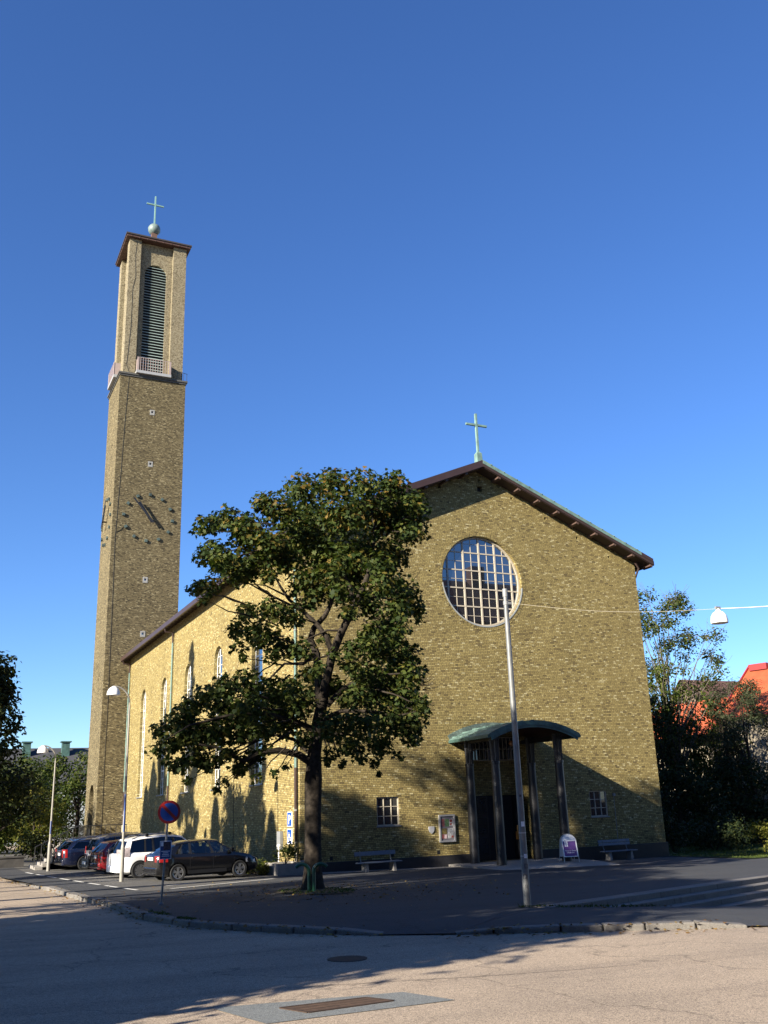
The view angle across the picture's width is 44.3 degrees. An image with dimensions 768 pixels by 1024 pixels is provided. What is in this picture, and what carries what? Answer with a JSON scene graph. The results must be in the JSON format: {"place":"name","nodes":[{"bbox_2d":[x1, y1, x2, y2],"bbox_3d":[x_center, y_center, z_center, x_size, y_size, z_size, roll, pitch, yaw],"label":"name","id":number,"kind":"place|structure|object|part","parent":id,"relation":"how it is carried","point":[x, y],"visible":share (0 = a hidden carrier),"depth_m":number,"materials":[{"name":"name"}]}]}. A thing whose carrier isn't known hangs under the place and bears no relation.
{"place":"outdoors","nodes":[
{"label":"outdoors","id":0,"kind":"place"},
{"bbox_2d":[0,853,277,890],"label":"parking area","id":1,"kind":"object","parent":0,"point":[150,883],"visible":0.3,"depth_m":37.67,"materials":[{"name":"asphalt"}]},
{"bbox_2d":[12,824,78,860],"bbox_3d":[-21.396,20.817,59.244,3.820,2.290,2.946,-9,-18,20],"label":"bush","id":2,"kind":"object","parent":1,"relation":"on","point":[29,839],"visible":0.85,"depth_m":58.99,"materials":[{"name":"green plant"}]},
{"bbox_2d":[37,745,55,870],"bbox_3d":[-16.811,14.629,46.578,0.992,6.079,0.540,6,-19,-25],"label":"street lamp","id":3,"kind":"object","parent":1,"relation":"on","point":[42,749],"visible":0.97,"depth_m":46.75,"materials":[{"name":"metal"}]},
{"bbox_2d":[29,825,89,869],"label":"stone stairs","id":4,"kind":"structure","parent":1,"relation":"on","point":[42,865],"depth_m":47.83,"materials":[{"name":"grey stone"}]},
{"bbox_2d":[45,836,99,869],"bbox_3d":[-14.404,17.293,47.980,5.170,1.542,2.110,10,-21,-33],"label":"parked car","id":5,"kind":"object","parent":1,"relation":"on","point":[70,853],"visible":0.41,"depth_m":46.54,"materials":[{"name":"blue paint"}]},
{"bbox_3d":[-15.920,16.668,47.103,0.410,0.347,1.417,10,-21,-33],"label":"rear window","id":6,"kind":"part","parent":5,"relation":"part of","materials":[{"name":"black glass"}]},
{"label":"side windows","id":7,"kind":"part","parent":5,"relation":"part of","materials":[{"name":"black glass"}]},
{"bbox_2d":[55,835,99,850],"bbox_3d":[-15.214,18.246,50.914,4.705,1.542,2.110,10,-21,-33],"label":"parked car","id":8,"kind":"object","parent":1,"relation":"on","point":[74,839],"visible":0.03,"depth_m":50.24,"materials":[{"name":"grey paint"}]},
{"bbox_2d":[80,839,119,873],"bbox_3d":[-11.299,15.776,43.385,5.010,1.498,2.110,10,-21,-33],"label":"parked car","id":9,"kind":"object","parent":1,"relation":"on","point":[98,854],"visible":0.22,"depth_m":42.01,"materials":[{"name":"red paint"}]},
{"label":"rear window","id":10,"kind":"part","parent":9,"relation":"part of","materials":[{"name":"blue glass"}]},
{"bbox_2d":[84,832,140,869],"bbox_3d":[-12.257,16.572,46.180,4.460,1.726,2.110,10,-21,-33],"label":"parked car","id":11,"kind":"object","parent":1,"relation":"on","point":[94,843],"visible":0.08,"depth_m":45.28,"materials":[{"name":"silver metal"}]},
{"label":"rear window","id":12,"kind":"part","parent":11,"relation":"part of","materials":[{"name":"black glass"}]},
{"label":"side windows","id":13,"kind":"part","parent":11,"relation":"part of","materials":[{"name":"black glass"}]},
{"bbox_2d":[107,686,130,881],"bbox_3d":[-10.653,10.716,37.373,1.012,7.598,0.540,6,-19,-25],"label":"street lamp","id":14,"kind":"object","parent":1,"relation":"on","point":[113,691],"visible":1,"depth_m":37.46,"materials":[{"name":"metal"}]},
{"bbox_2d":[26,870,265,889],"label":"parking lines","id":15,"kind":"object","parent":1,"relation":"on","point":[127,879],"visible":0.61,"depth_m":35.52,"materials":[{"name":"paint"}]},
{"bbox_2d":[106,832,193,877],"bbox_3d":[-9.337,14.587,40.311,4.645,1.770,2.110,10,-21,-33],"label":"parked car","id":16,"kind":"object","parent":1,"relation":"on","point":[138,848],"visible":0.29,"depth_m":39.07,"materials":[{"name":"white paint"}]},
{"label":"rear window","id":17,"kind":"part","parent":16,"relation":"part of","materials":[{"name":"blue glass"}]},
{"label":"side windows","id":18,"kind":"part","parent":16,"relation":"part of","materials":[{"name":"black glass"}]},
{"bbox_2d":[143,838,257,880],"bbox_3d":[-7.280,13.808,37.630,4.295,1.498,2.050,10,-21,-33],"label":"parked car","id":19,"kind":"object","parent":1,"relation":"on","point":[202,859],"visible":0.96,"depth_m":36.88,"materials":[{"name":"black paint"}]},
{"bbox_2d":[244,861,271,875],"bbox_3d":[-5.237,14.825,38.943,1.420,0.751,1.291,1,-17,-8],"label":"shrub","id":20,"kind":"object","parent":1,"relation":"on","point":[263,869],"visible":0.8,"depth_m":38.82,"materials":[{"name":"green plant"}]},
{"bbox_2d":[251,858,275,873],"bbox_3d":[-5.404,15.162,40.275,1.756,0.777,1.473,6,-19,-25],"label":"shrub","id":21,"kind":"object","parent":1,"relation":"on","point":[256,872],"visible":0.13,"depth_m":40.19,"materials":[{"name":"green plant"}]},
{"bbox_2d":[0,846,767,1023],"bbox_3d":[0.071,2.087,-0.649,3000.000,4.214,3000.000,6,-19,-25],"label":"road","id":22,"kind":"structure","parent":0,"point":[709,976],"depth_m":12.65,"materials":[{"name":"grey asphalt"}]},
{"bbox_2d":[0,856,24,867],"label":"retaining wall","id":23,"kind":"structure","parent":22,"relation":"on","point":[11,861],"depth_m":50.34,"materials":[{"name":"concrete"}]},
{"bbox_2d":[0,816,33,855],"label":"bush","id":24,"kind":"object","parent":22,"relation":"on","point":[10,832],"visible":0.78,"depth_m":55.52,"materials":[{"name":"green plant"}]},
{"bbox_2d":[0,650,41,824],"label":"dark tree","id":25,"kind":"object","parent":22,"relation":"on","point":[10,786],"visible":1,"depth_m":40.06,"materials":[{"name":"green plant"}]},
{"bbox_2d":[0,755,49,831],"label":"dark tree","id":26,"kind":"object","parent":22,"relation":"on","point":[17,813],"visible":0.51,"depth_m":53.89,"materials":[{"name":"green plant"}]},
{"bbox_2d":[6,752,70,845],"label":"green tree","id":27,"kind":"object","parent":22,"relation":"on","point":[45,784],"visible":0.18,"depth_m":82.73,"materials":[{"name":"green plant"}]},
{"bbox_2d":[1,741,88,845],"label":"long building","id":28,"kind":"structure","parent":22,"relation":"on","point":[66,750],"depth_m":106.32,"materials":[{"name":"stone"}]},
{"bbox_2d":[23,752,85,837],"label":"green tree","id":29,"kind":"object","parent":22,"relation":"on","point":[62,760],"visible":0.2,"depth_m":90.29,"materials":[{"name":"green plant"}]},
{"bbox_2d":[48,750,87,838],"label":"green tree","id":30,"kind":"object","parent":22,"relation":"on","point":[70,778],"visible":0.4,"depth_m":88.79,"materials":[{"name":"green plant"}]},
{"bbox_2d":[18,882,383,935],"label":"kerb","id":31,"kind":"structure","parent":22,"relation":"on","point":[217,925],"depth_m":19.21,"materials":[{"name":"stone"}]},
{"bbox_2d":[4,945,636,1008],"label":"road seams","id":32,"kind":"object","parent":22,"relation":"on","point":[276,988],"visible":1,"depth_m":11.74,"materials":[{"name":"black asphalt"}]},
{"bbox_2d":[212,992,452,1023],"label":"road patch","id":33,"kind":"object","parent":22,"relation":"on","point":[266,1013],"visible":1,"depth_m":10.25,"materials":[{"name":"grey asphalt"}]},
{"bbox_2d":[279,997,393,1012],"bbox_3d":[-0.511,5.422,10.372,1.210,0.057,0.487,9,-20,-32],"label":"drain grate","id":34,"kind":"object","parent":33,"relation":"on","point":[329,1005],"visible":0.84,"depth_m":10.33,"materials":[{"name":"metal"}]},
{"bbox_2d":[327,955,366,961],"bbox_3d":[-0.548,6.660,14.059,0.600,0.014,0.600,6,-19,-25],"label":"manhole cover","id":35,"kind":"object","parent":22,"relation":"on","point":[351,958],"visible":1,"depth_m":14.02,"materials":[{"name":"metal"}]},
{"bbox_2d":[455,920,746,934],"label":"kerb","id":36,"kind":"structure","parent":22,"relation":"on","point":[621,926],"depth_m":16.84,"materials":[{"name":"stone"}]},
{"bbox_2d":[533,874,767,907],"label":"stone steps","id":37,"kind":"structure","parent":22,"relation":"on","point":[750,891],"depth_m":25.21,"materials":[{"name":"stone"}]},
{"bbox_2d":[672,680,736,702],"bbox_3d":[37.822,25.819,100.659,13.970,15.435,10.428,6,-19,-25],"label":"roof","id":38,"kind":"structure","parent":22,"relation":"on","point":[724,686],"depth_m":100.46,"materials":[{"name":"tile"}]},
{"bbox_2d":[720,662,767,822],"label":"orange roof house","id":39,"kind":"structure","parent":22,"relation":"on","point":[757,671],"depth_m":79.65,"materials":[{"name":"red tile"}]},
{"bbox_2d":[0,850,767,934],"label":"forecourt","id":40,"kind":"structure","parent":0,"point":[447,911],"depth_m":26.97,"materials":[{"name":"grey asphalt"}]},
{"bbox_2d":[0,764,59,853],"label":"green tree","id":41,"kind":"object","parent":40,"relation":"on","point":[11,843],"visible":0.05,"depth_m":70.87,"materials":[{"name":"green plant"}]},
{"bbox_2d":[4,787,68,857],"bbox_3d":[-23.399,20.987,63.968,4.545,5.189,4.674,-6,-18,13],"label":"yellow green tree","id":42,"kind":"object","parent":40,"relation":"on","point":[35,827],"visible":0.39,"depth_m":63.59,"materials":[{"name":"green plant"}]},
{"bbox_2d":[84,196,191,835],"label":"bell tower","id":43,"kind":"structure","parent":40,"relation":"on","point":[138,588],"depth_m":83.63,"materials":[{"name":"brick"}]},
{"bbox_2d":[140,631,144,636],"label":"slit window","id":44,"kind":"structure","parent":43,"relation":"in","point":[142,633],"depth_m":79.66,"materials":[{"name":"stone"}]},
{"bbox_2d":[143,577,147,582],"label":"slit window","id":45,"kind":"structure","parent":43,"relation":"in","point":[145,579],"depth_m":81.09,"materials":[{"name":"stone"}]},
{"bbox_2d":[158,800,180,904],"bbox_3d":[-5.750,9.047,25.066,0.599,2.651,0.136,5,-19,-21],"label":"no parking sign","id":46,"kind":"object","parent":40,"relation":"on","point":[169,811],"visible":0.97,"depth_m":25.25,"materials":[{"name":"blue metal"}]},
{"bbox_2d":[265,861,303,875],"bbox_3d":[-4.095,14.874,39.092,1.200,0.650,1.600,6,-19,-25],"label":"planter","id":47,"kind":"object","parent":40,"relation":"on","point":[281,868],"visible":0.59,"depth_m":38.47,"materials":[{"name":"concrete"}]},
{"bbox_2d":[270,839,299,863],"bbox_3d":[-4.051,14.149,39.291,1.061,1.069,1.634,-7,-18,15],"label":"shrub","id":48,"kind":"object","parent":47,"relation":"on","point":[289,850],"visible":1,"depth_m":39.17,"materials":[{"name":"green plant"}]},
{"bbox_2d":[274,885,354,893],"bbox_3d":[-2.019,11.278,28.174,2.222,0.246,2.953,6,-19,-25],"label":"pit grass","id":49,"kind":"structure","parent":40,"relation":"on","point":[340,889],"depth_m":27.83,"materials":[{"name":"green plant"}]},
{"bbox_2d":[143,466,439,889],"bbox_3d":[-2.784,4.902,30.883,9.205,14.353,7.585,-3,-17,2],"label":"maple tree","id":50,"kind":"object","parent":49,"relation":"on","point":[337,566],"visible":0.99,"depth_m":29.68,"materials":[{"name":"green plant"}]},
{"bbox_2d":[295,862,327,890],"bbox_3d":[-2.133,10.807,27.743,0.994,0.974,0.108,-2,-17,0],"label":"tree guard","id":51,"kind":"object","parent":49,"relation":"on","point":[315,866],"visible":0.93,"depth_m":27.77,"materials":[{"name":"green paint"}]},
{"bbox_2d":[354,849,401,871],"bbox_3d":[-0.242,14.880,40.072,2.121,0.972,0.549,9,-21,-32],"label":"bench","id":52,"kind":"object","parent":40,"relation":"on","point":[392,866],"visible":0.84,"depth_m":40.17,"materials":[{"name":"concrete"}]},
{"bbox_2d":[1,873,760,938],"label":"fallen leaves","id":53,"kind":"object","parent":40,"relation":"on","point":[324,929],"visible":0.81,"depth_m":22.12,"materials":[{"name":"brown plant"}]},
{"bbox_2d":[322,867,455,873],"bbox_3d":[0.106,15.391,40.538,7.100,0.125,1.100,6,-19,-25],"label":"paving strip","id":54,"kind":"object","parent":40,"relation":"on","point":[387,870],"visible":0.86,"depth_m":40.53,"materials":[{"name":"grey stone"}]},
{"bbox_2d":[121,413,669,871],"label":"church","id":55,"kind":"structure","parent":40,"relation":"on","point":[493,533],"depth_m":47.57,"materials":[{"name":"yellow brick"}]},
{"bbox_2d":[136,692,145,797],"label":"arched window","id":56,"kind":"structure","parent":55,"relation":"in","point":[143,734],"depth_m":71.59,"materials":[{"name":"white glass"}]},
{"bbox_2d":[156,681,166,795],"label":"arched window","id":57,"kind":"structure","parent":55,"relation":"in","point":[165,688],"depth_m":65.41,"materials":[{"name":"white glass"}]},
{"bbox_2d":[180,666,190,793],"bbox_3d":[-12.342,13.541,59.347,0.330,7.980,1.840,6,-19,-25],"label":"arched window","id":58,"kind":"structure","parent":55,"relation":"in","point":[189,673],"depth_m":60.34,"materials":[{"name":"white glass"}]},
{"bbox_2d":[210,648,221,790],"bbox_3d":[-9.363,11.567,53.329,0.330,7.980,1.840,6,-19,-25],"label":"arched window","id":59,"kind":"structure","parent":55,"relation":"in","point":[219,663],"depth_m":54.36,"materials":[{"name":"white glass"}]},
{"bbox_2d":[249,635,262,786],"bbox_3d":[-6.276,9.523,47.095,0.330,7.980,1.840,6,-19,-25],"label":"arched window","id":60,"kind":"structure","parent":55,"relation":"in","point":[259,664],"depth_m":47.53,"materials":[{"name":"grey glass"}]},
{"bbox_2d":[277,831,282,848],"bbox_3d":[-4.627,14.588,41.918,0.150,0.750,0.450,6,-19,-25],"label":"meter box","id":61,"kind":"object","parent":55,"relation":"attached to","point":[280,837],"visible":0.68,"depth_m":41.80,"materials":[{"name":"grey paint"}]},
{"bbox_2d":[287,812,291,826],"bbox_3d":[-4.124,13.438,41.259,0.034,0.620,0.600,6,-19,-25],"label":"parking sign","id":62,"kind":"object","parent":55,"relation":"attached to","point":[289,819],"visible":1,"depth_m":41.23,"materials":[{"name":"blue metal"}]},
{"bbox_2d":[287,829,292,843],"bbox_3d":[-4.112,14.115,41.043,0.081,0.620,0.600,6,-19,-25],"label":"disabled sign","id":63,"kind":"object","parent":55,"relation":"attached to","point":[289,834],"visible":0.84,"depth_m":41.01,"materials":[{"name":"blue metal"}]},
{"bbox_2d":[377,797,400,826],"bbox_3d":[0.177,13.349,41.998,1.200,1.270,0.180,6,-19,-25],"label":"square window","id":64,"kind":"structure","parent":55,"relation":"in","point":[387,807],"depth_m":42.05,"materials":[{"name":"glass"}]},
{"bbox_2d":[428,826,434,833],"bbox_3d":[2.147,14.353,42.575,0.300,0.322,0.040,6,-19,-25],"label":"shield plaque","id":65,"kind":"object","parent":55,"relation":"attached to","point":[431,829],"visible":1,"depth_m":42.56,"materials":[{"name":"white metal"}]},
{"bbox_2d":[438,814,455,841],"bbox_3d":[2.871,14.380,42.895,0.820,1.180,0.090,6,-19,-25],"label":"notice board","id":66,"kind":"object","parent":55,"relation":"attached to","point":[447,829],"visible":1,"depth_m":42.87,"materials":[{"name":"metal"}]},
{"bbox_2d":[442,537,522,626],"bbox_3d":[4.925,3.531,47.662,4.697,4.685,0.300,6,-19,-25],"label":"round window","id":67,"kind":"structure","parent":55,"relation":"in","point":[475,573],"depth_m":47.75,"materials":[{"name":"glass"}]},
{"bbox_2d":[476,796,490,860],"bbox_3d":[4.557,14.847,44.312,0.860,2.880,0.065,6,-19,-25],"label":"door leaf","id":68,"kind":"structure","parent":55,"relation":"in","point":[481,801],"depth_m":44.33,"materials":[{"name":"black wood"}]},
{"bbox_2d":[473,737,513,760],"bbox_3d":[5.269,11.487,45.749,2.480,1.100,0.085,6,-19,-25],"label":"transom window","id":69,"kind":"structure","parent":55,"relation":"in","point":[481,751],"depth_m":45.74,"materials":[{"name":"black glass"}]},
{"bbox_2d":[487,795,516,859],"bbox_3d":[5.511,15.149,45.403,1.810,2.890,1.190,6,-19,-25],"label":"doorway","id":70,"kind":"structure","parent":55,"relation":"in","point":[506,799],"depth_m":44.83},
{"bbox_2d":[511,795,520,857],"bbox_3d":[6.330,14.962,44.876,0.360,2.860,0.727,6,-19,-25],"label":"door leaf","id":71,"kind":"structure","parent":55,"relation":"in","point":[514,799],"depth_m":44.97,"materials":[{"name":"black wood"}]},
{"bbox_2d":[589,791,609,817],"bbox_3d":[10.644,14.488,46.807,1.150,1.270,0.180,6,-19,-25],"label":"square window","id":72,"kind":"structure","parent":55,"relation":"in","point":[598,801],"depth_m":46.86,"materials":[{"name":"glass"}]},
{"bbox_2d":[148,903,659,919],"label":"weeds","id":73,"kind":"object","parent":40,"relation":"on","point":[190,918],"visible":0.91,"depth_m":21.28,"materials":[{"name":"green plant"}]},
{"bbox_2d":[502,588,531,909],"bbox_3d":[3.125,5.416,22.193,0.224,7.360,0.167,6,-19,-25],"label":"cable post","id":74,"kind":"object","parent":40,"relation":"on","point":[523,845],"visible":0.9,"depth_m":21.98,"materials":[{"name":"grey metal"}]},
{"bbox_2d":[514,603,706,611],"bbox_3d":[5.461,2.244,22.550,4.729,0.533,0.007,-6,-18,13],"label":"span cable","id":75,"kind":"object","parent":74,"relation":"attached to","point":[612,611],"visible":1,"depth_m":22.54,"materials":[{"name":"grey metal"}]},
{"bbox_2d":[721,606,767,608],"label":"span cable","id":76,"kind":"object","parent":75,"relation":"attached to","point":[744,607],"visible":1,"depth_m":22.11,"materials":[{"name":"white metal"}]},
{"bbox_2d":[711,606,728,624],"bbox_3d":[7.761,2.396,21.879,0.390,0.410,0.386,6,-19,-25],"label":"hanging lantern","id":77,"kind":"object","parent":76,"relation":"hanging from","point":[718,616],"visible":1,"depth_m":21.76,"materials":[{"name":"grey paint"}]},
{"bbox_2d":[448,719,619,869],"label":"portico","id":78,"kind":"structure","parent":40,"relation":"on","point":[533,731],"depth_m":42.71,"materials":[{"name":"green metal"}]},
{"bbox_2d":[559,834,579,862],"bbox_3d":[8.095,14.745,41.425,0.712,1.168,0.624,2,-18,-11],"label":"pavement sign","id":79,"kind":"object","parent":78,"relation":"on","point":[568,845],"visible":1,"depth_m":41.33,"materials":[{"name":"white plastic"}]},
{"bbox_2d":[432,863,667,874],"bbox_3d":[7.236,14.495,38.340,11.770,0.208,1.560,6,-19,-23],"label":"asphalt patch","id":80,"kind":"object","parent":40,"relation":"on","point":[544,869],"visible":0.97,"depth_m":37.97,"materials":[{"name":"grey asphalt"}]},
{"bbox_2d":[597,839,637,859],"bbox_3d":[11.299,16.348,45.547,2.002,1.011,0.565,7,-20,-27],"label":"bench","id":81,"kind":"object","parent":40,"relation":"on","point":[629,854],"visible":0.91,"depth_m":45.61,"materials":[{"name":"concrete"}]},
{"bbox_2d":[0,0,767,748],"label":"sky","id":82,"kind":"structure","parent":0,"point":[403,221],"materials":[{"name":"blue"}]},
{"bbox_2d":[466,906,767,929],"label":"pavement","id":83,"kind":"structure","parent":0,"point":[751,915],"depth_m":18.54,"materials":[{"name":"grey asphalt"}]},
{"bbox_2d":[669,836,767,858],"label":"lawn","id":84,"kind":"structure","parent":0,"point":[754,848],"depth_m":52.31,"materials":[{"name":"green plant"}]},
{"bbox_2d":[652,702,687,798],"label":"red leaved tree","id":85,"kind":"object","parent":84,"relation":"on","point":[660,751],"visible":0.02,"depth_m":70.58,"materials":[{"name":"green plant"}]},
{"bbox_2d":[651,706,706,842],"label":"dark tree","id":86,"kind":"object","parent":84,"relation":"on","point":[668,745],"visible":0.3,"depth_m":65.42,"materials":[{"name":"green plant"}]},
{"bbox_2d":[637,582,731,840],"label":"ivy tree","id":87,"kind":"object","parent":84,"relation":"on","point":[666,696],"visible":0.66,"depth_m":69.39,"materials":[{"name":"green plant"}]},
{"bbox_2d":[662,806,707,852],"bbox_3d":[16.055,17.538,52.034,3.672,2.516,3.244,6,-19,-25],"label":"bush","id":88,"kind":"object","parent":84,"relation":"on","point":[676,835],"visible":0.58,"depth_m":51.63,"materials":[{"name":"green plant"}]},
{"bbox_2d":[654,697,735,816],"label":"outbuilding","id":89,"kind":"structure","parent":84,"relation":"on","point":[703,725],"depth_m":84.12,"materials":[{"name":"red tile"}]},
{"bbox_2d":[657,724,733,830],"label":"green tree","id":90,"kind":"object","parent":84,"relation":"on","point":[695,762],"visible":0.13,"depth_m":69.76,"materials":[{"name":"green plant"}]},
{"bbox_2d":[655,689,742,819],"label":"green tree","id":91,"kind":"object","parent":84,"relation":"on","point":[697,717],"visible":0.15,"depth_m":73.80,"materials":[{"name":"green plant"}]},
{"bbox_2d":[658,764,741,846],"bbox_3d":[18.996,19.270,61.232,6.305,5.577,7.222,6,-19,-25],"label":"dark tree","id":92,"kind":"object","parent":84,"relation":"on","point":[690,786],"visible":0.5,"depth_m":60.80,"materials":[{"name":"green plant"}]},
{"bbox_2d":[675,807,752,850],"bbox_3d":[18.887,18.316,53.790,4.267,2.756,4.966,-8,-18,19],"label":"bush","id":93,"kind":"object","parent":84,"relation":"on","point":[731,828],"visible":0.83,"depth_m":53.41,"materials":[{"name":"green plant"}]},
{"bbox_2d":[682,756,767,843],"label":"dark tree","id":94,"kind":"object","parent":84,"relation":"on","point":[726,788],"visible":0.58,"depth_m":62.70,"materials":[{"name":"green plant"}]},
{"bbox_2d":[685,720,764,834],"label":"green tree","id":95,"kind":"object","parent":84,"relation":"on","point":[715,747],"visible":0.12,"depth_m":71.51,"materials":[{"name":"green plant"}]},
{"bbox_2d":[692,674,767,842],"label":"tree","id":96,"kind":"object","parent":84,"relation":"on","point":[745,698],"visible":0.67,"depth_m":66.01,"materials":[{"name":"green plant"}]},
{"bbox_2d":[695,675,764,832],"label":"tree","id":97,"kind":"object","parent":84,"relation":"on","point":[727,721],"visible":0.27,"depth_m":70.15,"materials":[{"name":"green plant"}]},
{"bbox_2d":[742,817,767,851],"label":"bush","id":98,"kind":"object","parent":84,"relation":"on","point":[763,828],"visible":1,"depth_m":45.73,"materials":[{"name":"green plant"}]},
{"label":"terrace","id":99,"kind":"structure","parent":0,"visible":0},
{"bbox_2d":[57,824,126,840],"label":"terrace railing","id":100,"kind":"object","parent":99,"relation":"on","point":[95,826],"visible":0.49,"depth_m":70.19,"materials":[{"name":"black metal"}]}
]}

